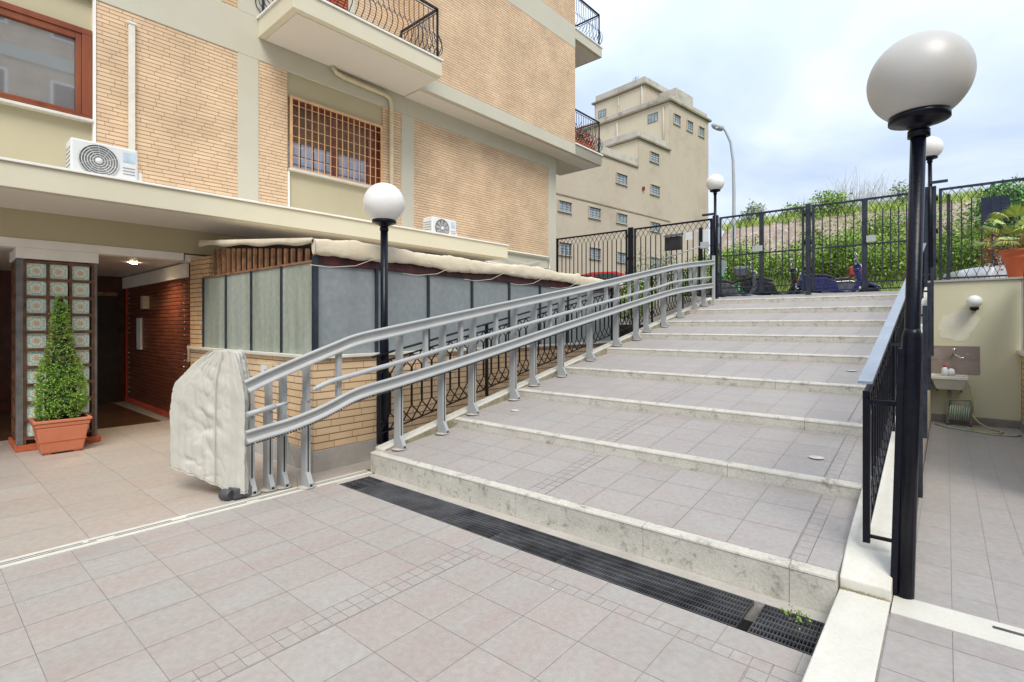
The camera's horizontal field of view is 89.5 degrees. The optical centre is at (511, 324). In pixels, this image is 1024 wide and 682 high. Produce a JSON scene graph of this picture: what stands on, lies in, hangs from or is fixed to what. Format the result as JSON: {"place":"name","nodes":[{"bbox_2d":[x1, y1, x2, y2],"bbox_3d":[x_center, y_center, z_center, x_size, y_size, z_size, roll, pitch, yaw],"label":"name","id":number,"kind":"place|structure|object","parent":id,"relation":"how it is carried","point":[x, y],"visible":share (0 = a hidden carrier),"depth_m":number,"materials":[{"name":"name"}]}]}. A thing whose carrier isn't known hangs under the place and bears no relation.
{"place":"outdoors","nodes":[
{"label":"outdoors","id":0,"kind":"place"},
{"bbox_2d":[0,401,374,560],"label":"porch floor","id":1,"kind":"structure","parent":0,"point":[117,479],"depth_m":4.75,"materials":[{"name":"tile"}]},
{"bbox_2d":[8,258,100,452],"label":"tiled pillar","id":2,"kind":"structure","parent":1,"relation":"on","point":[37,286],"depth_m":6.27,"materials":[{"name":"tile"}]},
{"bbox_2d":[28,412,91,454],"bbox_3d":[-5.349,1.295,6.117,0.430,0.400,0.524,0,0,42],"label":"planter box","id":3,"kind":"object","parent":1,"relation":"on","point":[67,433],"visible":0.99,"depth_m":5.99,"materials":[{"name":"ceramic"}]},
{"bbox_2d":[29,293,89,420],"bbox_3d":[-5.339,0.375,6.109,0.541,1.510,0.563,0,0,42],"label":"topiary cone","id":4,"kind":"object","parent":3,"relation":"on","point":[60,396],"visible":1,"depth_m":6.04,"materials":[{"name":"green plant"}]},
{"bbox_2d":[0,402,159,440],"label":"entrance floor","id":5,"kind":"structure","parent":1,"relation":"on","point":[109,414],"depth_m":8.21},
{"bbox_2d":[169,349,251,500],"bbox_3d":[-2.618,0.860,4.637,0.817,1.270,0.382,0,0,23],"label":"covered lift","id":6,"kind":"object","parent":1,"relation":"on","point":[209,419],"visible":0.9,"depth_m":4.50,"materials":[{"name":"fabric"}]},
{"bbox_2d":[0,0,602,417],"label":"apartment building","id":7,"kind":"structure","parent":1,"relation":"on","point":[256,118],"depth_m":8.35,"materials":[{"name":"brick"}]},
{"bbox_2d":[0,0,91,118],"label":"window","id":8,"kind":"structure","parent":7,"relation":"in","point":[46,61],"depth_m":6.30,"materials":[{"name":"red wood"}]},
{"bbox_2d":[66,137,141,180],"bbox_3d":[-4.745,-1.855,6.027,0.302,0.440,0.674,0,0,42],"label":"air conditioner","id":9,"kind":"object","parent":7,"relation":"on","point":[93,157],"visible":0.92,"depth_m":5.89,"materials":[{"name":"white metal"}]},
{"bbox_2d":[127,20,136,149],"bbox_3d":[-5.067,-2.835,6.876,0.055,2.390,0.100,0,0,42],"label":"cable conduit","id":10,"kind":"object","parent":7,"relation":"attached to","point":[132,25],"visible":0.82,"depth_m":6.86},
{"bbox_2d":[288,97,379,184],"bbox_3d":[-3.180,-3.191,9.282,0.208,1.218,1.815,0,0,42],"label":"window","id":11,"kind":"structure","parent":7,"relation":"in","point":[295,102],"depth_m":9.26,"materials":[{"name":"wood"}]},
{"bbox_2d":[328,0,347,10],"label":"shutter door","id":12,"kind":"structure","parent":7,"relation":"in","point":[341,2],"depth_m":9.23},
{"bbox_2d":[331,66,393,184],"bbox_3d":[-2.719,-3.092,9.470,0.108,2.865,1.311,0,0,42],"label":"downpipe","id":13,"kind":"object","parent":7,"relation":"on","point":[391,116],"visible":0.85,"depth_m":9.90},
{"bbox_2d":[423,216,456,235],"bbox_3d":[-1.385,-1.845,10.090,0.302,0.420,0.674,0,0,42],"label":"air conditioner","id":14,"kind":"object","parent":7,"relation":"on","point":[439,225],"visible":0.69,"depth_m":9.91,"materials":[{"name":"white metal"}]},
{"bbox_2d":[486,250,550,268],"bbox_3d":[0.023,-1.590,12.600,0.044,0.422,2.991,0,0,42],"label":"pipe loop","id":15,"kind":"object","parent":7,"relation":"attached to","point":[525,254],"visible":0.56,"depth_m":12.96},
{"bbox_2d":[363,182,404,444],"bbox_3d":[-1.379,-0.013,5.566,0.440,3.025,0.440,0,0,40],"label":"lamp post","id":16,"kind":"object","parent":1,"relation":"on","point":[384,205],"visible":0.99,"depth_m":5.52,"materials":[{"name":"metal"}]},
{"bbox_2d":[187,245,613,472],"bbox_3d":[-1.275,0.190,8.744,3.505,2.620,6.405,0,0,40],"label":"glass veranda","id":17,"kind":"object","parent":1,"relation":"on","point":[275,305],"visible":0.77,"depth_m":6.09,"materials":[{"name":"glass"}]},
{"bbox_2d":[260,363,272,372],"bbox_3d":[-2.776,0.505,5.832,0.200,0.130,0.050,0,0,40],"label":"junction box","id":18,"kind":"object","parent":17,"relation":"attached to","point":[263,366],"visible":0.54,"depth_m":5.81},
{"bbox_2d":[199,236,622,288],"bbox_3d":[-1.059,-0.893,8.592,3.071,0.611,6.481,0,0,40],"label":"canvas awning","id":19,"kind":"object","parent":17,"relation":"attached to","point":[353,250],"visible":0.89,"depth_m":6.30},
{"bbox_2d":[619,325,642,337],"bbox_3d":[2.289,0.800,12.126,2.280,1.600,2.500,0,0,40],"label":"planting bed","id":20,"kind":"object","parent":1,"relation":"on","point":[625,331],"visible":0.07,"depth_m":10.52,"materials":[{"name":"soil"}]},
{"bbox_2d":[619,278,660,324],"bbox_3d":[2.802,-0.553,11.611,0.961,1.329,1.722,0,0,40],"label":"planting","id":21,"kind":"object","parent":20,"relation":"on","point":[640,306],"visible":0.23,"depth_m":11.40,"materials":[{"name":"green plant"}]},
{"bbox_2d":[0,483,811,681],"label":"courtyard floor","id":22,"kind":"structure","parent":0,"point":[333,582],"depth_m":2.68,"materials":[{"name":"tile"}]},
{"bbox_2d":[0,470,372,568],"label":"channel strip","id":23,"kind":"object","parent":22,"relation":"in","point":[13,561],"visible":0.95,"depth_m":3.85,"materials":[{"name":"white stone"}]},
{"bbox_2d":[335,473,828,642],"bbox_3d":[-0.009,1.599,3.769,4.010,0.201,0.430,0,0,40],"label":"concrete lip","id":24,"kind":"object","parent":22,"relation":"in","point":[760,600],"visible":0.29,"depth_m":3.23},
{"bbox_2d":[340,476,383,489],"bbox_3d":[-1.421,1.512,4.895,0.250,0.029,0.322,0,0,40],"label":"drain grate","id":25,"kind":"object","parent":24,"relation":"in","point":[361,483],"visible":0.84,"depth_m":4.90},
{"bbox_2d":[439,509,517,538],"bbox_3d":[-0.258,1.512,3.916,0.520,0.029,0.322,0,0,40],"label":"drain grate","id":26,"kind":"object","parent":24,"relation":"in","point":[480,523],"visible":0.9,"depth_m":3.91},
{"bbox_2d":[489,524,582,562],"bbox_3d":[0.160,1.512,3.563,0.565,0.029,0.322,0,0,40],"label":"drain grate","id":27,"kind":"object","parent":24,"relation":"in","point":[554,549],"visible":0.76,"depth_m":3.55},
{"bbox_2d":[556,545,753,628],"bbox_3d":[0.795,1.512,3.029,1.085,0.029,0.322,0,0,40],"label":"drain grate","id":28,"kind":"object","parent":24,"relation":"in","point":[671,589],"visible":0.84,"depth_m":2.97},
{"bbox_2d":[747,604,824,655],"bbox_3d":[1.371,1.512,2.544,0.310,0.029,0.322,0,0,40],"label":"drain grate","id":29,"kind":"object","parent":24,"relation":"in","point":[772,610],"visible":0.73,"depth_m":2.55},
{"bbox_2d":[780,604,810,629],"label":"weed","id":30,"kind":"object","parent":29,"relation":"on","point":[790,612],"visible":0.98,"depth_m":2.62,"materials":[{"name":"green plant"}]},
{"bbox_2d":[370,287,931,614],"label":"staircase","id":31,"kind":"structure","parent":22,"relation":"on","point":[692,440],"depth_m":4.65,"materials":[{"name":"stone"}]},
{"bbox_2d":[243,256,714,496],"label":"stairlift track","id":32,"kind":"structure","parent":31,"relation":"on","point":[282,427],"depth_m":5.67,"materials":[{"name":"metal"}]},
{"bbox_2d":[371,267,692,443],"bbox_3d":[1.518,-0.118,8.945,0.055,2.764,9.263,0,0,40],"label":"stair railing","id":33,"kind":"object","parent":31,"relation":"on","point":[379,428],"visible":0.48,"depth_m":6.92,"materials":[{"name":"black metal"}]},
{"bbox_2d":[804,203,811,294],"bbox_3d":[6.828,-1.665,11.897,0.160,2.230,0.093,0,0,40],"label":"gate post","id":34,"kind":"object","parent":31,"relation":"on","point":[807,241],"visible":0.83,"depth_m":11.86,"materials":[{"name":"metal"}]},
{"bbox_2d":[812,193,907,291],"bbox_3d":[7.601,-1.750,11.208,1.910,1.980,0.112,0,0,40],"label":"gate leaf","id":35,"kind":"object","parent":34,"relation":"attached to","point":[866,238],"visible":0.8,"depth_m":11.20,"materials":[{"name":"metal"}]},
{"bbox_2d":[858,243,933,543],"bbox_3d":[5.053,-0.159,6.391,0.233,2.881,9.616,0,0,40],"label":"stair railing","id":36,"kind":"object","parent":31,"relation":"on","point":[878,377],"visible":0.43,"depth_m":3.63,"materials":[{"name":"metal"}]},
{"bbox_2d":[802,588,890,681],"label":"stone strip","id":37,"kind":"object","parent":22,"relation":"on","point":[848,648],"visible":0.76,"depth_m":2.24,"materials":[{"name":"white stone"}]},
{"bbox_2d":[840,586,889,601],"bbox_3d":[1.791,1.373,2.624,0.210,0.015,0.023,0,0,40],"label":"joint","id":38,"kind":"object","parent":37,"relation":"on","point":[859,592],"visible":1,"depth_m":2.62,"materials":[{"name":"concrete"}]},
{"bbox_2d":[356,482,467,519],"bbox_3d":[-0.891,1.514,4.449,1.125,0.029,0.322,0,0,40],"label":"drain grate","id":39,"kind":"object","parent":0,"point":[405,497],"visible":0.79,"depth_m":4.40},
{"bbox_2d":[358,483,465,519],"bbox_3d":[-0.887,1.512,4.450,1.110,0.017,0.305,0,0,40],"label":"silt","id":40,"kind":"object","parent":39,"relation":"on","point":[412,501],"visible":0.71,"depth_m":4.38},
{"bbox_2d":[690,604,814,653],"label":"drain floor","id":41,"kind":"structure","parent":0,"point":[744,625],"depth_m":2.75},
{"bbox_2d":[575,0,1023,258],"label":"sky","id":42,"kind":"structure","parent":0,"point":[786,80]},
{"bbox_2d":[619,279,1022,361],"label":"terrace","id":43,"kind":"structure","parent":0,"point":[669,312],"depth_m":12.43,"materials":[{"name":"concrete"}]},
{"bbox_2d":[556,238,556,270],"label":"gate post","id":44,"kind":"object","parent":43,"relation":"on","point":[556,254],"visible":0.12,"depth_m":16.48,"materials":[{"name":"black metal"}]},
{"bbox_2d":[557,229,627,293],"bbox_3d":[2.374,-1.750,15.650,2.470,1.980,0.040,0,0,40],"label":"fence panel","id":45,"kind":"object","parent":44,"relation":"attached to","point":[626,247],"visible":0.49,"depth_m":15.46,"materials":[{"name":"black metal"}]},
{"bbox_2d":[627,227,633,292],"bbox_3d":[3.401,-1.665,14.783,0.200,2.230,0.093,0,0,40],"label":"gate post","id":46,"kind":"object","parent":43,"relation":"on","point":[630,237],"visible":0.59,"depth_m":14.74,"materials":[{"name":"black metal"}]},
{"bbox_2d":[699,227,702,296],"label":"lock pillar","id":47,"kind":"structure","parent":43,"relation":"on","point":[701,240],"depth_m":13.41,"materials":[{"name":"black metal"}]},
{"bbox_2d":[702,213,718,298],"bbox_3d":[5.125,-1.705,13.297,0.410,2.310,0.145,0,0,40],"label":"gate post","id":48,"kind":"object","parent":43,"relation":"on","point":[712,227],"visible":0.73,"depth_m":13.22,"materials":[{"name":"metal"}]},
{"bbox_2d":[634,218,711,296],"bbox_3d":[4.324,-1.750,14.008,2.190,1.980,0.040,0,0,40],"label":"fence panel","id":49,"kind":"object","parent":48,"relation":"attached to","point":[677,224],"visible":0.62,"depth_m":13.99,"materials":[{"name":"black metal"}]},
{"bbox_2d":[663,233,682,250],"bbox_3d":[4.327,-2.225,13.855,0.490,0.450,0.170,0,0,40],"label":"letterbox","id":50,"kind":"object","parent":49,"relation":"attached to","point":[674,242],"visible":1,"depth_m":13.80,"materials":[{"name":"black plastic"}]},
{"bbox_2d":[665,241,708,258],"bbox_3d":[4.535,-1.932,13.438,1.134,0.336,0.100,0,0,40],"label":"gate opener","id":51,"kind":"object","parent":49,"relation":"attached to","point":[704,245],"visible":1,"depth_m":13.15,"materials":[{"name":"grey metal"}]},
{"bbox_2d":[697,229,707,246],"bbox_3d":[4.953,-2.240,13.435,0.290,0.480,0.015,0,0,40],"label":"notice plate","id":52,"kind":"object","parent":49,"relation":"attached to","point":[705,235],"visible":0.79,"depth_m":13.39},
{"bbox_2d":[719,206,803,294],"bbox_3d":[6.014,-1.750,12.544,1.920,1.980,0.112,0,0,40],"label":"gate leaf","id":53,"kind":"object","parent":48,"relation":"attached to","point":[761,252],"visible":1,"depth_m":12.53,"materials":[{"name":"metal"}]},
{"bbox_2d":[706,174,723,296],"bbox_3d":[5.198,-2.273,13.206,0.440,3.145,0.440,0,0,40],"label":"lamp post","id":54,"kind":"object","parent":43,"relation":"on","point":[714,184],"visible":0.99,"depth_m":13.17,"materials":[{"name":"black paint"}]},
{"bbox_2d":[926,137,943,280],"bbox_3d":[8.465,-2.248,10.456,0.440,3.096,0.440,0,0,40],"label":"lamp post","id":55,"kind":"object","parent":43,"relation":"on","point":[934,147],"visible":0.77,"depth_m":10.41,"materials":[{"name":"metal"}]},
{"bbox_2d":[923,179,947,286],"bbox_3d":[8.529,-1.720,10.431,0.430,2.340,0.145,0,0,40],"label":"gate post","id":56,"kind":"object","parent":43,"relation":"on","point":[925,240],"visible":0.45,"depth_m":10.47,"materials":[{"name":"metal"}]},
{"bbox_2d":[939,177,1023,279],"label":"fence panel","id":57,"kind":"object","parent":56,"relation":"attached to","point":[949,235],"visible":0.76,"depth_m":10.17,"materials":[{"name":"metal"}]},
{"bbox_2d":[983,195,1009,221],"bbox_3d":[9.308,-2.230,9.928,0.390,0.460,0.060,0,0,40],"label":"signboard","id":58,"kind":"object","parent":57,"relation":"attached to","point":[997,203],"visible":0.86,"depth_m":9.91},
{"bbox_2d":[722,197,1021,290],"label":"bank","id":59,"kind":"structure","parent":0,"point":[955,206],"depth_m":20.30,"materials":[{"name":"plant"}]},
{"bbox_2d":[685,254,737,281],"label":"bush","id":60,"kind":"object","parent":59,"relation":"on","point":[730,276],"visible":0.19,"depth_m":18.60,"materials":[{"name":"green plant"}]},
{"bbox_2d":[711,122,735,268],"bbox_3d":[7.928,-4.135,19.278,0.914,6.870,0.259,0,0,13],"label":"street lamp","id":61,"kind":"object","parent":59,"relation":"on","point":[717,126],"visible":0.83,"depth_m":19.16,"materials":[{"name":"grey metal"}]},
{"bbox_2d":[737,199,766,224],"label":"shrub","id":62,"kind":"object","parent":59,"relation":"on","point":[754,210],"visible":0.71,"depth_m":22.63,"materials":[{"name":"green plant"}]},
{"bbox_2d":[722,234,801,280],"bbox_3d":[8.723,-2.130,17.987,2.998,2.075,1.905,0,0,40],"label":"bush","id":63,"kind":"object","parent":59,"relation":"on","point":[756,262],"visible":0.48,"depth_m":17.87,"materials":[{"name":"green plant"}]},
{"bbox_2d":[779,201,818,217],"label":"shrub","id":64,"kind":"object","parent":59,"relation":"on","point":[794,205],"visible":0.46,"depth_m":21.54,"materials":[{"name":"green plant"}]},
{"bbox_2d":[775,233,871,281],"bbox_3d":[10.101,-2.055,16.745,2.710,1.811,1.897,0,0,40],"label":"bush","id":65,"kind":"object","parent":59,"relation":"on","point":[818,256],"visible":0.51,"depth_m":16.48,"materials":[{"name":"green plant"}]},
{"bbox_2d":[808,188,857,215],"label":"shrub","id":66,"kind":"object","parent":59,"relation":"on","point":[828,196],"visible":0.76,"depth_m":20.40,"materials":[{"name":"green plant"}]},
{"bbox_2d":[794,210,883,245],"bbox_3d":[12.022,-3.386,19.050,2.841,1.801,1.038,0,0,40],"label":"creeper","id":67,"kind":"object","parent":59,"relation":"on","point":[825,230],"visible":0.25,"depth_m":18.98,"materials":[{"name":"green plant"}]},
{"bbox_2d":[676,183,1023,296],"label":"grass","id":68,"kind":"structure","parent":59,"relation":"on","point":[970,193],"depth_m":18.11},
{"bbox_2d":[822,166,883,209],"bbox_3d":[18.303,-6.510,27.718,3.281,4.019,1.046,0,0,40],"label":"bare tree","id":69,"kind":"object","parent":59,"relation":"on","point":[844,190],"visible":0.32,"depth_m":27.74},
{"bbox_2d":[851,172,897,207],"bbox_3d":[19.106,-6.280,27.118,2.898,3.560,1.105,0,0,40],"label":"bare tree","id":70,"kind":"object","parent":59,"relation":"on","point":[884,193],"visible":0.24,"depth_m":27.03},
{"bbox_2d":[824,215,942,281],"bbox_3d":[11.275,-2.174,15.769,3.012,2.158,1.902,0,0,40],"label":"bush","id":71,"kind":"object","parent":59,"relation":"on","point":[894,257],"visible":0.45,"depth_m":15.55,"materials":[{"name":"green plant"}]},
{"bbox_2d":[889,179,908,204],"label":"shrub","id":72,"kind":"object","parent":59,"relation":"on","point":[903,190],"visible":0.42,"depth_m":19.32,"materials":[{"name":"green plant"}]},
{"bbox_2d":[859,194,945,241],"bbox_3d":[13.508,-3.522,17.924,2.514,2.065,0.987,0,0,30],"label":"creeper","id":73,"kind":"object","parent":59,"relation":"on","point":[886,226],"visible":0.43,"depth_m":18.04,"materials":[{"name":"green plant"}]},
{"bbox_2d":[936,195,1001,240],"bbox_3d":[14.634,-3.265,16.457,2.529,1.762,0.997,0,0,40],"label":"creeper","id":74,"kind":"object","parent":59,"relation":"on","point":[963,218],"visible":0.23,"depth_m":16.54,"materials":[{"name":"green plant"}]},
{"bbox_2d":[936,219,1023,279],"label":"bush","id":75,"kind":"object","parent":59,"relation":"on","point":[966,250],"visible":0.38,"depth_m":14.28,"materials":[{"name":"green plant"}]},
{"bbox_2d":[968,217,1021,261],"bbox_3d":[13.914,-2.105,13.247,3.305,2.136,1.644,0,0,40],"label":"bush","id":76,"kind":"object","parent":59,"relation":"on","point":[1007,235],"visible":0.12,"depth_m":13.68,"materials":[{"name":"green plant"}]},
{"bbox_2d":[968,176,1023,232],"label":"ivy bush","id":77,"kind":"object","parent":59,"relation":"on","point":[1018,196],"visible":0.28,"depth_m":13.33,"materials":[{"name":"green plant"}]},
{"bbox_2d":[875,421,1023,681],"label":"side passage floor","id":78,"kind":"structure","parent":0,"point":[970,540],"depth_m":3.05,"materials":[{"name":"tile"}]},
{"bbox_2d":[866,30,976,599],"bbox_3d":[2.066,-0.045,2.621,0.440,2.841,0.440,0,0,40],"label":"lamp post","id":79,"kind":"object","parent":78,"relation":"on","point":[919,84],"visible":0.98,"depth_m":2.58,"materials":[{"name":"metal"}]},
{"bbox_2d":[891,595,1023,651],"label":"threshold strip","id":80,"kind":"object","parent":78,"relation":"on","point":[1001,634],"visible":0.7,"depth_m":2.38,"materials":[{"name":"white stone"}]},
{"bbox_2d":[946,398,971,426],"bbox_3d":[6.127,1.200,7.074,0.264,0.360,0.205,0,0,40],"label":"hose reel","id":81,"kind":"object","parent":78,"relation":"on","point":[954,412],"visible":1,"depth_m":7.02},
{"bbox_2d":[928,277,1022,428],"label":"end wall","id":82,"kind":"structure","parent":78,"relation":"on","point":[985,339],"depth_m":7.07,"materials":[{"name":"paint"}]},
{"bbox_2d":[931,373,967,406],"bbox_3d":[6.076,0.930,7.173,0.395,0.460,0.291,0,0,40],"label":"wash basin","id":83,"kind":"object","parent":82,"relation":"attached to","point":[950,383],"visible":0.87,"depth_m":7.11,"materials":[{"name":"ceramic"}]},
{"bbox_2d":[941,364,954,375],"bbox_3d":[6.075,0.632,7.189,0.147,0.155,0.080,0,0,28],"label":"detergent bottle","id":84,"kind":"object","parent":83,"relation":"on","point":[945,371],"visible":1,"depth_m":7.17,"materials":[{"name":"white plastic"}]},
{"bbox_2d":[966,295,982,310],"bbox_3d":[6.311,-0.295,7.045,0.170,0.210,0.198,0,0,40],"label":"wall lamp","id":85,"kind":"object","parent":82,"relation":"attached to","point":[974,302],"visible":1,"depth_m":6.99,"materials":[{"name":"white glass"}]},
{"bbox_2d":[935,423,1021,436],"bbox_3d":[5.952,1.366,6.678,0.238,0.020,0.888,0,0,-29],"label":"garden hose","id":86,"kind":"object","parent":78,"relation":"on","point":[979,432],"visible":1,"depth_m":6.53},
{"bbox_2d":[968,385,1003,433],"bbox_3d":[6.208,1.106,6.770,0.293,0.547,0.690,0,0,32],"label":"loose hose","id":87,"kind":"object","parent":78,"relation":"on","point":[1001,432],"visible":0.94,"depth_m":6.83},
{"bbox_2d":[1016,271,1023,433],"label":"passage wall","id":88,"kind":"structure","parent":78,"relation":"on","point":[1020,352],"depth_m":6.71,"materials":[{"name":"paint"}]},
{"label":"street","id":89,"kind":"structure","parent":0,"visible":0},
{"bbox_2d":[583,271,643,294],"bbox_3d":[3.114,-1.135,18.678,3.700,1.470,1.820,0,0,32],"label":"parked car","id":90,"kind":"object","parent":89,"relation":"on","point":[612,274],"visible":0.01,"depth_m":17.76,"materials":[{"name":"red paint"}]},
{"bbox_2d":[556,76,711,289],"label":"building","id":91,"kind":"structure","parent":89,"relation":"on","point":[652,170],"depth_m":37.93,"materials":[{"name":"paint"}]},
{"bbox_2d":[557,199,572,213],"bbox_3d":[3.216,-7.114,31.130,1.275,0.697,0.108,0,0,-42],"label":"window","id":92,"kind":"structure","parent":91,"relation":"in","point":[564,206],"depth_m":31.15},
{"bbox_2d":[558,241,572,256],"bbox_3d":[3.244,-4.564,31.156,1.200,0.817,0.108,0,0,-42],"label":"window","id":93,"kind":"structure","parent":91,"relation":"in","point":[561,248],"depth_m":31.15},
{"bbox_2d":[588,206,601,219],"bbox_3d":[5.319,-7.144,33.031,1.275,0.758,0.108,0,0,-42],"label":"window","id":94,"kind":"structure","parent":91,"relation":"in","point":[594,212],"depth_m":33.07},
{"bbox_2d":[589,247,601,259],"bbox_3d":[5.353,-4.556,33.061,1.185,0.772,0.108,0,0,-42],"label":"window","id":95,"kind":"structure","parent":91,"relation":"in","point":[592,248],"depth_m":33.13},
{"bbox_2d":[616,172,627,186],"bbox_3d":[7.462,-9.851,34.967,1.320,0.742,0.108,0,0,-42],"label":"window","id":96,"kind":"structure","parent":91,"relation":"in","point":[622,179],"depth_m":35.00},
{"bbox_2d":[616,212,627,224],"bbox_3d":[7.473,-7.181,34.975,1.260,0.713,0.108,0,0,-42],"label":"window","id":97,"kind":"structure","parent":91,"relation":"in","point":[621,218],"depth_m":35.00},
{"bbox_2d":[648,112,657,123],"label":"window","id":98,"kind":"structure","parent":91,"relation":"in","point":[653,117],"depth_m":40.15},
{"bbox_2d":[649,150,659,164],"bbox_3d":[10.417,-12.184,37.637,1.275,0.758,0.108,0,0,-42],"label":"window","id":99,"kind":"structure","parent":91,"relation":"in","point":[654,157],"depth_m":37.69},
{"bbox_2d":[650,183,660,196],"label":"window","id":100,"kind":"structure","parent":91,"relation":"in","point":[654,189],"depth_m":37.69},
{"bbox_2d":[650,221,660,232],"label":"window","id":101,"kind":"structure","parent":91,"relation":"in","point":[652,223],"depth_m":37.72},
{"bbox_2d":[673,112,680,126],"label":"window","id":102,"kind":"structure","parent":91,"relation":"in","point":[676,118],"depth_m":39.73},
{"bbox_2d":[618,245,678,292],"bbox_3d":[4.013,-1.476,15.097,2.142,1.775,0.784,0,0,40],"label":"olive shrub","id":103,"kind":"object","parent":89,"relation":"on","point":[657,266],"visible":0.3,"depth_m":14.81,"materials":[{"name":"green plant"}]},
{"bbox_2d":[684,245,709,295],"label":"shrub","id":104,"kind":"object","parent":89,"relation":"on","point":[707,274],"visible":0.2,"depth_m":14.12,"materials":[{"name":"green plant"}]},
{"bbox_2d":[706,260,745,296],"bbox_3d":[6.558,-1.226,15.334,0.670,1.420,1.855,7,-4,-35],"label":"scooter","id":105,"kind":"object","parent":89,"relation":"on","point":[724,265],"visible":0.12,"depth_m":15.57,"materials":[{"name":"plastic"}]},
{"bbox_2d":[706,261,770,297],"bbox_3d":[6.322,-1.124,14.563,1.855,1.295,0.670,0,6,20],"label":"scooter","id":106,"kind":"object","parent":89,"relation":"on","point":[727,284],"visible":0.34,"depth_m":14.48,"materials":[{"name":"plastic"}]},
{"bbox_2d":[734,258,801,295],"bbox_3d":[7.184,-1.164,14.214,1.975,1.295,0.670,0,6,25],"label":"scooter","id":107,"kind":"object","parent":89,"relation":"on","point":[749,280],"visible":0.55,"depth_m":14.21,"materials":[{"name":"plastic"}]},
{"bbox_2d":[792,265,861,293],"bbox_3d":[8.739,-1.186,14.493,1.975,1.420,0.670,0,-6,20],"label":"scooter","id":108,"kind":"object","parent":89,"relation":"on","point":[849,274],"visible":0.21,"depth_m":14.20,"materials":[{"name":"plastic"}]},
{"bbox_2d":[796,248,880,293],"bbox_3d":[8.343,-1.226,13.254,1.855,1.420,0.670,0,6,28],"label":"scooter","id":109,"kind":"object","parent":89,"relation":"on","point":[857,266],"visible":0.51,"depth_m":13.19,"materials":[{"name":"plastic"}]},
{"bbox_2d":[942,256,1006,279],"bbox_3d":[11.968,-1.135,11.331,3.700,1.470,1.820,0,0,12],"label":"parked car","id":110,"kind":"object","parent":89,"relation":"on","point":[981,272],"visible":0.09,"depth_m":11.13,"materials":[{"name":"white paint"}]},
{"bbox_2d":[978,232,1023,270],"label":"red shrub","id":111,"kind":"object","parent":89,"relation":"on","point":[995,257],"visible":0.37,"depth_m":10.99,"materials":[{"name":"brown plant"}]},
{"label":"ledge","id":112,"kind":"structure","parent":0,"visible":0},
{"bbox_2d":[998,248,1023,276],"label":"palm pot","id":113,"kind":"object","parent":112,"relation":"on","point":[1013,260],"visible":0.9,"depth_m":7.02,"materials":[{"name":"ceramic"}]},
{"bbox_2d":[971,203,1023,249],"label":"palm plant","id":114,"kind":"object","parent":113,"relation":"in","point":[1017,210],"visible":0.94,"depth_m":7.10,"materials":[{"name":"green plant"}]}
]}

